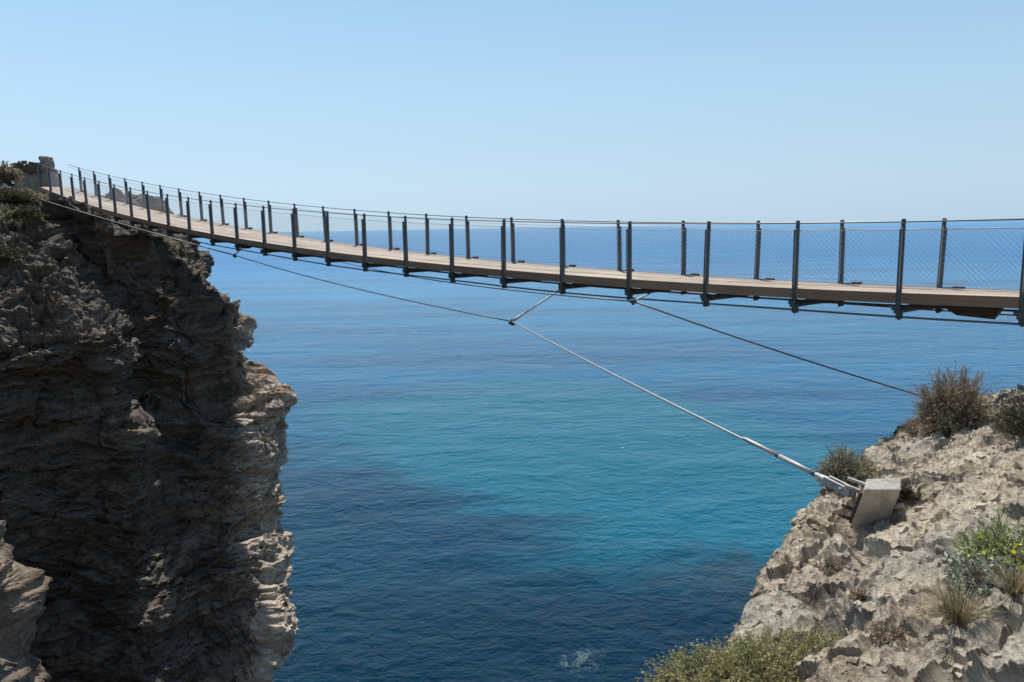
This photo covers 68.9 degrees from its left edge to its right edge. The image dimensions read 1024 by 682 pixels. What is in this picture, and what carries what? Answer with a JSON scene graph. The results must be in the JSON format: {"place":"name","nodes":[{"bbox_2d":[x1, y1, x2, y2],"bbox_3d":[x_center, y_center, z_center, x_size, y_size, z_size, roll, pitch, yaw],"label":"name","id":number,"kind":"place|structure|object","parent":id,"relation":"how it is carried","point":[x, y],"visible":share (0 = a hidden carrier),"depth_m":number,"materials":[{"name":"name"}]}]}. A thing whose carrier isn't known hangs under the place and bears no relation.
{"place":"outdoors","nodes":[
{"label":"outdoors","id":0,"kind":"place"},
{"bbox_2d":[0,179,298,681],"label":"cliff","id":1,"kind":"structure","parent":0,"point":[145,408],"depth_m":22.78,"materials":[{"name":"grey stone"}]},
{"bbox_2d":[0,164,22,183],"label":"leafy shrub","id":2,"kind":"object","parent":1,"relation":"on","point":[11,173],"visible":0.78,"depth_m":28.27,"materials":[{"name":"green plant"}]},
{"bbox_2d":[0,160,25,183],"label":"leafy shrub","id":3,"kind":"object","parent":1,"relation":"on","point":[14,178],"visible":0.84,"depth_m":28.43,"materials":[{"name":"green plant"}]},
{"bbox_2d":[0,204,31,228],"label":"leafy shrub","id":4,"kind":"object","parent":1,"relation":"on","point":[7,219],"visible":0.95,"depth_m":24.54,"materials":[{"name":"green plant"}]},
{"bbox_2d":[0,242,31,262],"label":"leafy shrub","id":5,"kind":"object","parent":1,"relation":"on","point":[7,256],"visible":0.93,"depth_m":23.13,"materials":[{"name":"green plant"}]},
{"bbox_2d":[0,186,36,204],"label":"leafy shrub","id":6,"kind":"object","parent":1,"relation":"on","point":[13,194],"visible":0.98,"depth_m":25.16,"materials":[{"name":"green plant"}]},
{"bbox_2d":[3,203,48,221],"bbox_3d":[-16.447,-4.335,25.134,1.210,0.662,1.316,-1,9,0],"label":"leafy shrub","id":7,"kind":"object","parent":1,"relation":"on","point":[27,211],"visible":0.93,"depth_m":24.92,"materials":[{"name":"green plant"}]},
{"bbox_2d":[0,520,52,681],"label":"rock spur","id":8,"kind":"structure","parent":1,"relation":"on","point":[24,590],"depth_m":18.34,"materials":[{"name":"grey stone"}]},
{"bbox_2d":[12,160,41,191],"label":"stone wall","id":9,"kind":"structure","parent":1,"relation":"on","point":[29,170],"depth_m":37.58,"materials":[{"name":"grey stone"}]},
{"bbox_2d":[11,187,43,203],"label":"leafy shrub","id":10,"kind":"object","parent":1,"relation":"on","point":[31,192],"visible":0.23,"depth_m":25.68,"materials":[{"name":"green plant"}]},
{"bbox_2d":[39,193,51,203],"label":"leafy shrub","id":11,"kind":"object","parent":1,"relation":"on","point":[45,197],"visible":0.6,"depth_m":27.10,"materials":[{"name":"green plant"}]},
{"bbox_2d":[38,156,59,186],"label":"stone pillar","id":12,"kind":"structure","parent":1,"relation":"on","point":[47,161],"depth_m":37.99,"materials":[{"name":"grey stone"}]},
{"bbox_2d":[101,188,173,213],"bbox_3d":[-20.635,-6.587,39.820,4.350,3.130,3.885,6,11,41],"label":"rock outcrop","id":13,"kind":"object","parent":1,"relation":"on","point":[138,199],"visible":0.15,"depth_m":39.00,"materials":[{"name":"grey stone"}]},
{"bbox_2d":[37,163,1023,326],"label":"suspension bridge","id":14,"kind":"structure","parent":1,"relation":"on","point":[989,303],"depth_m":16.03,"materials":[{"name":"brown wood"}]},
{"bbox_2d":[321,256,914,394],"bbox_3d":[-2.308,-1.332,19.835,3.815,2.844,23.360,-9,12,-43],"label":"guy cable","id":15,"kind":"object","parent":14,"relation":"attached to","point":[633,301],"visible":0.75,"depth_m":12.91,"materials":[{"name":"metal"}]},
{"bbox_2d":[0,0,1023,231],"label":"sky","id":16,"kind":"structure","parent":0,"point":[576,110],"materials":[{"name":"blue"}]},
{"bbox_2d":[194,220,1023,681],"bbox_3d":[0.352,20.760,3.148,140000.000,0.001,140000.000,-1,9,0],"label":"sea","id":17,"kind":"structure","parent":0,"point":[470,496],"depth_m":78.61,"materials":[{"name":"liquid"}]},
{"bbox_2d":[722,385,1023,681],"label":"rock slope","id":18,"kind":"structure","parent":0,"point":[965,650],"depth_m":5.29,"materials":[{"name":"grey stone"}]},
{"bbox_2d":[635,618,846,681],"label":"olive bush","id":19,"kind":"object","parent":18,"relation":"on","point":[750,659],"visible":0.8,"depth_m":4.27,"materials":[{"name":"green plant"}]},
{"bbox_2d":[809,550,845,576],"bbox_3d":[2.401,1.699,5.658,0.273,0.176,0.304,-4,9,-18],"label":"dried shrub","id":20,"kind":"object","parent":18,"relation":"on","point":[831,563],"visible":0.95,"depth_m":5.66,"materials":[{"name":"beige plant"}]},
{"bbox_2d":[813,443,883,490],"bbox_3d":[4.003,1.522,9.005,0.848,0.669,0.930,-1,9,0],"label":"grey green bush","id":21,"kind":"object","parent":18,"relation":"on","point":[858,469],"visible":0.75,"depth_m":8.93,"materials":[{"name":"green plant"}]},
{"bbox_2d":[845,587,867,602],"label":"dried shrub","id":22,"kind":"object","parent":18,"relation":"on","point":[856,595],"visible":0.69,"depth_m":4.91,"materials":[{"name":"beige plant"}]},
{"bbox_2d":[838,477,900,528],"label":"anchor block","id":23,"kind":"structure","parent":18,"relation":"on","point":[876,498],"depth_m":6.52,"materials":[{"name":"concrete"}]},
{"bbox_2d":[32,197,855,497],"bbox_3d":[-4.971,-2.189,18.063,5.650,3.872,28.089,-9,12,-44],"label":"guy cable","id":24,"kind":"object","parent":23,"relation":"attached to","point":[834,483],"visible":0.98,"depth_m":9.70,"materials":[{"name":"metal"}]},
{"bbox_2d":[749,384,1023,681],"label":"loose stones","id":25,"kind":"object","parent":18,"relation":"on","point":[824,582],"visible":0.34,"depth_m":5.70,"materials":[{"name":"grey stone"}]},
{"bbox_2d":[867,618,912,649],"bbox_3d":[1.978,1.553,3.934,0.240,0.126,0.197,5,10,33],"label":"dried shrub","id":26,"kind":"object","parent":18,"relation":"on","point":[880,637],"visible":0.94,"depth_m":3.92,"materials":[{"name":"brown plant"}]},
{"bbox_2d":[899,419,919,434],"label":"dried shrub","id":27,"kind":"object","parent":18,"relation":"on","point":[909,428],"visible":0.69,"depth_m":10.50,"materials":[{"name":"brown plant"}]},
{"bbox_2d":[897,479,924,503],"bbox_3d":[3.600,1.348,6.776,0.284,0.219,0.308,-1,9,0],"label":"shrub","id":28,"kind":"object","parent":18,"relation":"on","point":[908,493],"visible":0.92,"depth_m":6.72,"materials":[{"name":"green plant"}]},
{"bbox_2d":[904,355,1001,438],"bbox_3d":[5.869,0.816,9.948,1.228,1.248,1.230,-1,9,0],"label":"dry bush","id":29,"kind":"object","parent":18,"relation":"on","point":[953,411],"visible":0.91,"depth_m":9.78,"materials":[{"name":"brown plant"}]},
{"bbox_2d":[890,572,1019,635],"bbox_3d":[2.221,1.290,3.725,0.608,0.219,0.542,-1,9,0],"label":"grass tuft","id":30,"kind":"object","parent":18,"relation":"on","point":[954,613],"visible":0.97,"depth_m":3.74,"materials":[{"name":"plant"}]},
{"bbox_2d":[940,550,1021,597],"bbox_3d":[2.671,1.314,4.194,0.465,0.219,0.402,5,11,36],"label":"silver plant","id":31,"kind":"object","parent":18,"relation":"on","point":[973,568],"visible":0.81,"depth_m":4.21,"materials":[{"name":"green plant"}]},
{"bbox_2d":[947,506,1023,577],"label":"flowering plant","id":32,"kind":"object","parent":18,"relation":"on","point":[999,541],"visible":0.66,"depth_m":4.42,"materials":[{"name":"green plant"}]},
{"bbox_2d":[975,388,1023,447],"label":"dark bush","id":33,"kind":"object","parent":18,"relation":"on","point":[1013,422],"visible":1,"depth_m":7.91,"materials":[{"name":"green plant"}]},
{"bbox_2d":[975,560,1023,597],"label":"grass tuft","id":34,"kind":"object","parent":18,"relation":"on","point":[1014,587],"visible":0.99,"depth_m":3.74,"materials":[{"name":"plant"}]}
]}

